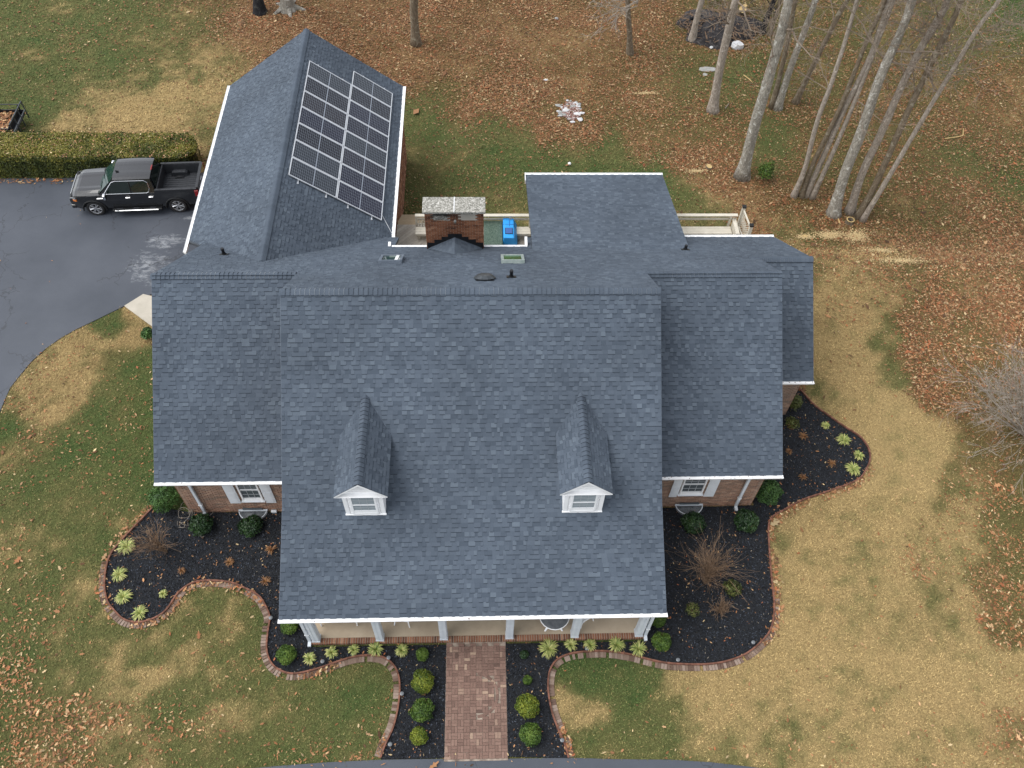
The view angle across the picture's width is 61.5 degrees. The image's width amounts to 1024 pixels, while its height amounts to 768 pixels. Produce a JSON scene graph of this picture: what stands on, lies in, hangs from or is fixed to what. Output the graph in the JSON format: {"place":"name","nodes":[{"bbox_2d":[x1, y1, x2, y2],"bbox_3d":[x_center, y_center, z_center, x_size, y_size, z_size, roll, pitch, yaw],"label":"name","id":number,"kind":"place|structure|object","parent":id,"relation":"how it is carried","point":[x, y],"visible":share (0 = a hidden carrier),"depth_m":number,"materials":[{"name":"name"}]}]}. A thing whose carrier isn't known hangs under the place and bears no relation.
{"place":"outdoors","nodes":[
{"label":"outdoors","id":0,"kind":"place"},
{"bbox_2d":[0,177,196,410],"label":"driveway","id":1,"kind":"structure","parent":0,"point":[109,260],"depth_m":38.59,"materials":[{"name":"asphalt"}]},
{"bbox_2d":[70,157,204,214],"bbox_3d":[-17.390,-9.349,40.107,6.055,1.994,2.480,-3,55,-4],"label":"pickup truck","id":2,"kind":"object","parent":1,"relation":"on","point":[137,184],"visible":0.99,"depth_m":39.67,"materials":[{"name":"black paint"}]},
{"bbox_2d":[0,178,874,767],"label":"fallen leaves","id":3,"kind":"object","parent":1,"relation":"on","point":[774,524],"visible":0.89,"depth_m":29.92,"materials":[{"name":"plant"}]},
{"bbox_2d":[111,567,127,581],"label":"variegated grass","id":4,"kind":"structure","parent":0,"point":[117,574],"depth_m":29.93,"materials":[{"name":"plant"}]},
{"bbox_2d":[113,589,132,604],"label":"variegated grass","id":5,"kind":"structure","parent":0,"point":[122,595],"depth_m":29.46,"materials":[{"name":"plant"}]},
{"bbox_2d":[125,294,151,325],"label":"concrete path","id":6,"kind":"structure","parent":0,"point":[141,306],"depth_m":37.06,"materials":[{"name":"concrete"}]},
{"bbox_2d":[302,652,315,664],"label":"variegated grass","id":7,"kind":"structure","parent":0,"point":[309,658],"depth_m":28.38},
{"bbox_2d":[395,644,408,657],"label":"variegated grass","id":8,"kind":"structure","parent":0,"point":[400,651],"depth_m":28.63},
{"bbox_2d":[261,758,754,767],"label":"road","id":9,"kind":"structure","parent":0,"point":[544,763],"depth_m":26.81,"materials":[{"name":"asphalt"}]},
{"bbox_2d":[0,0,1023,767],"bbox_3d":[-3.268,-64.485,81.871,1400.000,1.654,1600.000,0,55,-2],"label":"ground","id":10,"kind":"structure","parent":0,"point":[874,402],"depth_m":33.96,"materials":[{"name":"plant"}]},
{"bbox_2d":[0,101,29,132],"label":"utility trailer","id":11,"kind":"object","parent":10,"relation":"on","point":[11,119],"visible":0.93,"depth_m":43.13,"materials":[{"name":"metal"}]},
{"bbox_2d":[0,130,201,178],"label":"clipped hedge","id":12,"kind":"object","parent":10,"relation":"on","point":[28,164],"visible":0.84,"depth_m":41.19,"materials":[{"name":"green plant"}]},
{"bbox_2d":[0,130,191,157],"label":"leaves on hedge","id":13,"kind":"object","parent":12,"relation":"on","point":[101,144],"visible":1,"depth_m":41.21,"materials":[{"name":"plant"}]},
{"bbox_2d":[140,326,151,339],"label":"evergreen shrub","id":14,"kind":"object","parent":10,"relation":"on","point":[146,333],"visible":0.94,"depth_m":35.77,"materials":[{"name":"green plant"}]},
{"bbox_2d":[145,486,178,513],"bbox_3d":[-12.684,4.156,31.280,1.076,0.977,1.132,27,58,17],"label":"evergreen shrub","id":15,"kind":"object","parent":10,"relation":"on","point":[163,494],"visible":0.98,"depth_m":31.09,"materials":[{"name":"green plant"}]},
{"bbox_2d":[99,506,400,757],"bbox_3d":[-8.939,8.488,28.892,12.270,0.131,3.847,27,58,17],"label":"garden edging","id":16,"kind":"object","parent":10,"relation":"on","point":[127,623],"visible":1,"depth_m":28.87,"materials":[{"name":"brick"}]},
{"bbox_2d":[252,0,267,16],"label":"bare tree","id":17,"kind":"object","parent":10,"relation":"on","point":[259,8],"visible":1,"depth_m":49.69,"materials":[{"name":"brown plant"}]},
{"bbox_2d":[106,508,445,758],"bbox_3d":[-7.314,7.454,29.714,13.810,0.060,6.405,22,57,14],"label":"mulch bed","id":18,"kind":"object","parent":10,"relation":"on","point":[210,550],"visible":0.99,"depth_m":29.97,"materials":[{"name":"wood"}]},
{"bbox_2d":[117,538,134,553],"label":"variegated grass","id":19,"kind":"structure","parent":18,"relation":"on","point":[126,546],"depth_m":30.56,"materials":[{"name":"plant"}]},
{"bbox_2d":[130,604,146,619],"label":"variegated grass","id":20,"kind":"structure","parent":18,"relation":"on","point":[139,611],"depth_m":29.16,"materials":[{"name":"plant"}]},
{"bbox_2d":[109,517,177,563],"bbox_3d":[-12.561,5.489,29.795,2.255,2.487,1.683,0,55,-2],"label":"bare shrub","id":21,"kind":"object","parent":18,"relation":"on","point":[156,545],"visible":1,"depth_m":29.73,"materials":[{"name":"plant"}]},
{"bbox_2d":[188,513,213,536],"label":"evergreen shrub","id":22,"kind":"object","parent":18,"relation":"on","point":[202,525],"visible":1,"depth_m":30.74,"materials":[{"name":"green plant"}]},
{"bbox_2d":[237,514,262,537],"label":"evergreen shrub","id":23,"kind":"object","parent":18,"relation":"on","point":[253,527],"visible":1,"depth_m":30.82,"materials":[{"name":"green plant"}]},
{"bbox_2d":[275,644,296,665],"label":"boxwood shrub","id":24,"kind":"object","parent":18,"relation":"on","point":[289,655],"visible":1,"depth_m":28.20,"materials":[{"name":"green plant"}]},
{"bbox_2d":[280,623,298,634],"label":"boxwood shrub","id":25,"kind":"object","parent":18,"relation":"on","point":[291,627],"visible":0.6,"depth_m":28.76,"materials":[{"name":"green plant"}]},
{"bbox_2d":[325,645,337,658],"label":"variegated grass","id":26,"kind":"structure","parent":18,"relation":"on","point":[331,651],"depth_m":28.53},
{"bbox_2d":[367,641,384,656],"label":"variegated grass","id":27,"kind":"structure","parent":18,"relation":"on","point":[375,648],"depth_m":28.65,"materials":[{"name":"plant"}]},
{"bbox_2d":[410,726,428,745],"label":"boxwood shrub","id":28,"kind":"object","parent":18,"relation":"on","point":[419,731],"visible":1,"depth_m":26.89,"materials":[{"name":"green plant"}]},
{"bbox_2d":[408,698,434,722],"bbox_3d":[-2.852,10.356,27.383,0.837,0.620,0.812,16,56,10],"label":"boxwood shrub","id":29,"kind":"object","parent":18,"relation":"on","point":[420,704],"visible":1,"depth_m":27.25,"materials":[{"name":"green plant"}]},
{"bbox_2d":[410,668,433,694],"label":"boxwood shrub","id":30,"kind":"object","parent":18,"relation":"on","point":[424,683],"visible":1,"depth_m":27.76,"materials":[{"name":"green plant"}]},
{"bbox_2d":[416,647,428,661],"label":"boxwood shrub","id":31,"kind":"object","parent":18,"relation":"on","point":[420,656],"visible":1,"depth_m":28.43,"materials":[{"name":"green plant"}]},
{"bbox_2d":[273,0,305,18],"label":"tree stump","id":32,"kind":"object","parent":10,"relation":"on","point":[288,7],"visible":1,"depth_m":50.01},
{"bbox_2d":[409,0,421,47],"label":"bare tree","id":33,"kind":"object","parent":10,"relation":"on","point":[415,40],"visible":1,"depth_m":49.82,"materials":[{"name":"brown plant"}]},
{"bbox_2d":[444,641,507,761],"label":"brick walkway","id":34,"kind":"structure","parent":10,"relation":"on","point":[467,664],"depth_m":27.83,"materials":[{"name":"brick"}]},
{"bbox_2d":[150,28,814,646],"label":"brick house","id":35,"kind":"structure","parent":10,"relation":"on","point":[454,430],"depth_m":27.97,"materials":[{"name":"brick"}]},
{"bbox_2d":[235,485,265,502],"bbox_3d":[-9.252,3.721,30.247,0.840,1.630,0.150,0,55,-2],"label":"window","id":36,"kind":"structure","parent":35,"relation":"in","point":[248,493],"depth_m":30.49,"materials":[{"name":"white glass"}]},
{"bbox_2d":[297,88,392,233],"bbox_3d":[-6.844,-10.404,38.137,3.719,3.660,9.232,0,55,-2],"label":"mounting rail","id":37,"kind":"object","parent":35,"relation":"attached to","point":[348,205],"visible":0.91,"depth_m":35.36,"materials":[{"name":"metal"}]},
{"bbox_2d":[288,157,338,197],"bbox_3d":[-8.012,-8.348,34.833,1.725,1.269,1.055,0,55,-2],"label":"solar panel","id":38,"kind":"object","parent":37,"relation":"attached to","point":[301,171],"visible":1,"depth_m":34.80,"materials":[{"name":"glass"}]},
{"bbox_2d":[292,139,340,179],"bbox_3d":[-8.040,-9.227,35.456,1.725,1.269,1.055,0,55,-2],"label":"solar panel","id":39,"kind":"object","parent":37,"relation":"attached to","point":[316,159],"visible":1,"depth_m":35.44,"materials":[{"name":"glass"}]},
{"bbox_2d":[295,122,342,162],"bbox_3d":[-8.068,-10.107,36.078,1.725,1.269,1.055,0,55,-2],"label":"solar panel","id":40,"kind":"object","parent":37,"relation":"attached to","point":[313,139],"visible":1,"depth_m":36.06,"materials":[{"name":"glass"}]},
{"bbox_2d":[298,106,344,145],"bbox_3d":[-8.096,-10.986,36.702,1.725,1.269,1.055,0,55,-2],"label":"solar panel","id":41,"kind":"object","parent":37,"relation":"attached to","point":[321,125],"visible":1,"depth_m":36.68,"materials":[{"name":"glass"}]},
{"bbox_2d":[301,90,347,129],"bbox_3d":[-8.123,-11.865,37.325,1.725,1.269,1.055,0,55,-2],"label":"solar panel","id":42,"kind":"object","parent":37,"relation":"attached to","point":[323,109],"visible":1,"depth_m":37.31,"materials":[{"name":"glass"}]},
{"bbox_2d":[304,75,349,113],"bbox_3d":[-8.151,-12.745,37.948,1.725,1.269,1.055,0,55,-2],"label":"solar panel","id":43,"kind":"object","parent":37,"relation":"attached to","point":[324,93],"visible":1,"depth_m":37.93,"materials":[{"name":"glass"}]},
{"bbox_2d":[307,60,351,98],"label":"solar panel","id":44,"kind":"object","parent":37,"relation":"attached to","point":[318,73],"visible":1,"depth_m":38.55,"materials":[{"name":"glass"}]},
{"bbox_2d":[336,181,382,220],"bbox_3d":[-6.327,-7.641,35.905,1.725,1.269,1.055,0,55,-2],"label":"solar panel","id":45,"kind":"object","parent":37,"relation":"attached to","point":[359,200],"visible":1,"depth_m":35.88,"materials":[{"name":"glass"}]},
{"bbox_2d":[339,163,384,201],"bbox_3d":[-6.355,-8.517,36.526,1.725,1.269,1.055,0,55,-2],"label":"solar panel","id":46,"kind":"object","parent":37,"relation":"attached to","point":[351,177],"visible":1,"depth_m":36.51,"materials":[{"name":"glass"}]},
{"bbox_2d":[341,147,385,184],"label":"solar panel","id":47,"kind":"object","parent":37,"relation":"attached to","point":[363,165],"visible":1,"depth_m":37.13,"materials":[{"name":"glass"}]},
{"bbox_2d":[343,131,387,168],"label":"solar panel","id":48,"kind":"object","parent":37,"relation":"attached to","point":[365,149],"visible":1,"depth_m":37.75,"materials":[{"name":"glass"}]},
{"bbox_2d":[345,115,388,152],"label":"solar panel","id":49,"kind":"object","parent":37,"relation":"attached to","point":[365,132],"visible":1,"depth_m":38.37,"materials":[{"name":"glass"}]},
{"bbox_2d":[348,100,389,136],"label":"solar panel","id":50,"kind":"object","parent":37,"relation":"attached to","point":[358,112],"visible":1,"depth_m":38.99,"materials":[{"name":"glass"}]},
{"bbox_2d":[350,85,391,121],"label":"solar panel","id":51,"kind":"object","parent":37,"relation":"attached to","point":[370,103],"visible":1,"depth_m":39.61,"materials":[{"name":"glass"}]},
{"bbox_2d":[352,71,392,107],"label":"solar panel","id":52,"kind":"object","parent":37,"relation":"attached to","point":[372,89],"visible":1,"depth_m":40.24,"materials":[{"name":"glass"}]},
{"bbox_2d":[540,619,568,631],"bbox_3d":[1.408,7.909,29.012,1.038,0.740,1.038,0,55,-2],"label":"patio table","id":53,"kind":"object","parent":35,"relation":"on","point":[555,624],"visible":0.4,"depth_m":28.55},
{"bbox_2d":[677,480,707,495],"bbox_3d":[6.509,3.578,30.749,0.940,1.550,0.150,0,55,-2],"label":"window","id":54,"kind":"structure","parent":35,"relation":"in","point":[689,487],"depth_m":30.98,"materials":[{"name":"white glass"}]},
{"bbox_2d":[0,0,1023,767],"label":"leaf litter","id":55,"kind":"object","parent":10,"relation":"on","point":[996,250],"visible":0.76,"depth_m":45.93,"materials":[{"name":"brown plant"}]},
{"bbox_2d":[555,100,584,122],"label":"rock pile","id":56,"kind":"object","parent":10,"relation":"on","point":[565,112],"visible":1,"depth_m":47.83,"materials":[{"name":"white stone"}]},
{"bbox_2d":[396,205,753,244],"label":"wooden deck","id":57,"kind":"structure","parent":10,"relation":"on","point":[411,229],"depth_m":39.03,"materials":[{"name":"white wood"}]},
{"bbox_2d":[484,221,502,244],"bbox_3d":[-0.843,-6.420,38.614,0.830,0.590,1.950,0,55,-2],"label":"covered table","id":58,"kind":"object","parent":57,"relation":"on","point":[493,235],"visible":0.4,"depth_m":38.48,"materials":[{"name":"fabric"}]},
{"bbox_2d":[502,218,516,244],"bbox_3d":[-0.096,-6.757,38.760,0.658,0.836,1.270,0,55,-2],"label":"blue cover","id":59,"kind":"object","parent":57,"relation":"on","point":[509,226],"visible":0.88,"depth_m":38.37,"materials":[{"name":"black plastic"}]},
{"bbox_2d":[625,0,663,56],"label":"bare tree","id":60,"kind":"object","parent":10,"relation":"on","point":[629,49],"visible":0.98,"depth_m":49.74,"materials":[{"name":"brown plant"}]},
{"bbox_2d":[581,0,637,42],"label":"branch","id":61,"kind":"object","parent":60,"relation":"attached to","point":[620,12],"visible":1,"depth_m":48.12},
{"bbox_2d":[506,389,868,757],"bbox_3d":[6.574,6.575,30.734,18.454,0.060,6.414,-36,63,-24],"label":"mulch bed","id":62,"kind":"object","parent":10,"relation":"on","point":[694,626],"visible":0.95,"depth_m":30.34,"materials":[{"name":"wood"}]},
{"bbox_2d":[106,391,868,758],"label":"mulch chips","id":63,"kind":"object","parent":62,"relation":"on","point":[316,649],"visible":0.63,"depth_m":30.11,"materials":[{"name":"black wood"}]},
{"bbox_2d":[514,693,539,719],"bbox_3d":[0.490,10.295,27.516,0.864,0.628,0.799,17,56,11],"label":"boxwood shrub","id":64,"kind":"object","parent":62,"relation":"on","point":[529,701],"visible":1,"depth_m":27.39,"materials":[{"name":"green plant"}]},
{"bbox_2d":[519,722,541,746],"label":"boxwood shrub","id":65,"kind":"object","parent":62,"relation":"on","point":[535,733],"visible":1,"depth_m":26.91,"materials":[{"name":"green plant"}]},
{"bbox_2d":[537,638,558,658],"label":"variegated grass","id":66,"kind":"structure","parent":62,"relation":"on","point":[549,649],"depth_m":28.79,"materials":[{"name":"plant"}]},
{"bbox_2d":[564,637,578,649],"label":"variegated grass","id":67,"kind":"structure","parent":62,"relation":"on","point":[572,643],"depth_m":28.88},
{"bbox_2d":[583,639,596,651],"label":"variegated grass","id":68,"kind":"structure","parent":62,"relation":"on","point":[590,645],"depth_m":28.88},
{"bbox_2d":[609,636,625,652],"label":"variegated grass","id":69,"kind":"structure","parent":62,"relation":"on","point":[617,642],"depth_m":28.91,"materials":[{"name":"plant"}]},
{"bbox_2d":[629,641,646,657],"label":"variegated grass","id":70,"kind":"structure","parent":62,"relation":"on","point":[637,647],"depth_m":28.85,"materials":[{"name":"plant"}]},
{"bbox_2d":[650,617,666,627],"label":"boxwood shrub","id":71,"kind":"object","parent":62,"relation":"on","point":[657,621],"visible":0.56,"depth_m":29.18,"materials":[{"name":"green plant"}]},
{"bbox_2d":[651,631,671,651],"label":"boxwood shrub","id":72,"kind":"object","parent":62,"relation":"on","point":[662,639],"visible":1,"depth_m":28.73,"materials":[{"name":"green plant"}]},
{"bbox_2d":[685,603,699,616],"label":"evergreen shrub","id":73,"kind":"object","parent":62,"relation":"on","point":[692,605],"visible":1,"depth_m":29.58,"materials":[{"name":"green plant"}]},
{"bbox_2d":[680,510,706,533],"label":"evergreen shrub","id":74,"kind":"object","parent":62,"relation":"on","point":[692,522],"visible":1,"depth_m":31.23,"materials":[{"name":"green plant"}]},
{"bbox_2d":[664,518,757,603],"bbox_3d":[6.854,6.283,29.688,2.508,3.403,3.704,-30,61,-21],"label":"bare shrub","id":75,"kind":"object","parent":62,"relation":"on","point":[707,576],"visible":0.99,"depth_m":29.52,"materials":[{"name":"plant"}]},
{"bbox_2d":[707,595,738,620],"bbox_3d":[7.105,7.584,29.464,0.926,0.944,0.909,-21,58,-16],"label":"bare shrub","id":76,"kind":"object","parent":62,"relation":"on","point":[720,607],"visible":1,"depth_m":29.54,"materials":[{"name":"plant"}]},
{"bbox_2d":[722,579,742,598],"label":"evergreen shrub","id":77,"kind":"object","parent":62,"relation":"on","point":[729,589],"visible":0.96,"depth_m":30.04,"materials":[{"name":"green plant"}]},
{"bbox_2d":[733,508,759,532],"bbox_3d":[8.567,5.002,31.432,1.047,0.741,0.957,-27,60,-19],"label":"evergreen shrub","id":78,"kind":"object","parent":62,"relation":"on","point":[745,520],"visible":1,"depth_m":31.24,"materials":[{"name":"green plant"}]},
{"bbox_2d":[756,479,783,505],"bbox_3d":[9.521,4.003,31.961,1.030,1.075,1.073,34,60,20],"label":"evergreen shrub","id":79,"kind":"object","parent":62,"relation":"on","point":[776,494],"visible":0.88,"depth_m":31.73,"materials":[{"name":"green plant"}]},
{"bbox_2d":[785,415,799,428],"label":"evergreen shrub","id":80,"kind":"object","parent":62,"relation":"on","point":[791,420],"visible":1,"depth_m":34.15,"materials":[{"name":"green plant"}]},
{"bbox_2d":[790,395,802,410],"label":"evergreen shrub","id":81,"kind":"object","parent":62,"relation":"on","point":[797,401],"visible":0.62,"depth_m":34.16,"materials":[{"name":"green plant"}]},
{"bbox_2d":[844,462,860,475],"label":"variegated grass","id":82,"kind":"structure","parent":62,"relation":"on","point":[855,468],"depth_m":33.09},
{"bbox_2d":[688,0,704,41],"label":"bare tree","id":83,"kind":"object","parent":10,"relation":"on","point":[692,36],"visible":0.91,"depth_m":50.84,"materials":[{"name":"grey plant"}]},
{"bbox_2d":[547,387,870,757],"bbox_3d":[7.741,6.617,30.695,4.995,0.131,17.436,37,61,22],"label":"garden edging","id":84,"kind":"object","parent":10,"relation":"on","point":[712,666],"visible":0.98,"depth_m":28.77,"materials":[{"name":"brick"}]},
{"bbox_2d":[676,7,761,49],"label":"brush pile","id":85,"kind":"object","parent":10,"relation":"on","point":[708,37],"visible":0.62,"depth_m":51.85,"materials":[{"name":"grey wood"}]},
{"bbox_2d":[694,0,780,114],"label":"bare tree","id":86,"kind":"object","parent":10,"relation":"on","point":[713,102],"visible":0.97,"depth_m":43.95,"materials":[{"name":"grey plant"}]},
{"bbox_2d":[731,40,743,49],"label":"boulder","id":87,"kind":"object","parent":10,"relation":"on","point":[736,46],"visible":0.97,"depth_m":51.28,"materials":[{"name":"white stone"}]},
{"bbox_2d":[740,0,780,35],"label":"bare tree","id":88,"kind":"object","parent":10,"relation":"on","point":[763,27],"visible":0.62,"depth_m":50.80,"materials":[{"name":"grey plant"}]},
{"bbox_2d":[756,160,775,181],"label":"evergreen","id":89,"kind":"object","parent":10,"relation":"on","point":[768,168],"visible":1,"depth_m":44.41,"materials":[{"name":"green plant"}]},
{"bbox_2d":[766,0,781,35],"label":"bare tree","id":90,"kind":"object","parent":10,"relation":"on","point":[775,19],"visible":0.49,"depth_m":51.51,"materials":[{"name":"grey plant"}]},
{"bbox_2d":[768,0,796,109],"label":"bare tree","id":91,"kind":"object","parent":10,"relation":"on","point":[779,77],"visible":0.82,"depth_m":46.27,"materials":[{"name":"grey plant"}]},
{"bbox_2d":[733,0,846,182],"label":"bare tree","id":92,"kind":"object","parent":10,"relation":"on","point":[742,172],"visible":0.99,"depth_m":39.99,"materials":[{"name":"grey plant"}]},
{"bbox_2d":[773,0,828,111],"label":"bare tree","id":93,"kind":"object","parent":10,"relation":"on","point":[778,105],"visible":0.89,"depth_m":46.05,"materials":[{"name":"grey plant"}]},
{"bbox_2d":[808,228,848,241],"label":"sawdust","id":94,"kind":"object","parent":10,"relation":"on","point":[826,234],"visible":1,"depth_m":42.83,"materials":[{"name":"beige wood"}]},
{"bbox_2d":[791,0,869,104],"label":"bare tree","id":95,"kind":"object","parent":10,"relation":"on","point":[799,93],"visible":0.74,"depth_m":45.98,"materials":[{"name":"grey plant"}]},
{"bbox_2d":[798,0,886,199],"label":"bare tree","id":96,"kind":"object","parent":10,"relation":"on","point":[802,193],"visible":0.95,"depth_m":40.05,"materials":[{"name":"grey plant"}]},
{"bbox_2d":[766,0,923,198],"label":"bare tree","id":97,"kind":"object","parent":10,"relation":"on","point":[795,192],"visible":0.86,"depth_m":39.51,"materials":[{"name":"grey plant"}]},
{"bbox_2d":[834,228,873,243],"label":"sawdust","id":98,"kind":"object","parent":10,"relation":"on","point":[858,236],"visible":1,"depth_m":42.83,"materials":[{"name":"beige wood"}]},
{"bbox_2d":[796,0,938,200],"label":"bare tree","id":99,"kind":"object","parent":10,"relation":"on","point":[814,192],"visible":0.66,"depth_m":39.65,"materials":[{"name":"grey plant"}]},
{"bbox_2d":[805,0,930,198],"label":"bare tree","id":100,"kind":"object","parent":10,"relation":"on","point":[818,167],"visible":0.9,"depth_m":39.28,"materials":[{"name":"grey plant"}]},
{"bbox_2d":[817,0,994,220],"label":"bare tree","id":101,"kind":"object","parent":10,"relation":"on","point":[834,210],"visible":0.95,"depth_m":37.01,"materials":[{"name":"grey plant"}]},
{"bbox_2d":[857,254,957,265],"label":"sawdust","id":102,"kind":"object","parent":10,"relation":"on","point":[900,260],"visible":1,"depth_m":40.32,"materials":[{"name":"beige wood"}]},
{"bbox_2d":[844,0,1023,216],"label":"bare tree","id":103,"kind":"object","parent":10,"relation":"on","point":[850,208],"visible":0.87,"depth_m":36.73,"materials":[{"name":"grey plant"}]},
{"bbox_2d":[853,0,1023,219],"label":"bare tree","id":104,"kind":"object","parent":10,"relation":"on","point":[863,206],"visible":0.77,"depth_m":37.34,"materials":[{"name":"grey plant"}]},
{"bbox_2d":[859,0,1023,222],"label":"bare tree","id":105,"kind":"object","parent":10,"relation":"on","point":[871,205],"visible":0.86,"depth_m":35.79,"materials":[{"name":"grey plant"}]},
{"bbox_2d":[925,334,1023,498],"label":"bare shrub","id":106,"kind":"object","parent":10,"relation":"on","point":[1020,429],"visible":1,"depth_m":33.25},
{"bbox_2d":[836,434,850,445],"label":"variegated grass","id":107,"kind":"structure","parent":0,"point":[844,439],"depth_m":33.84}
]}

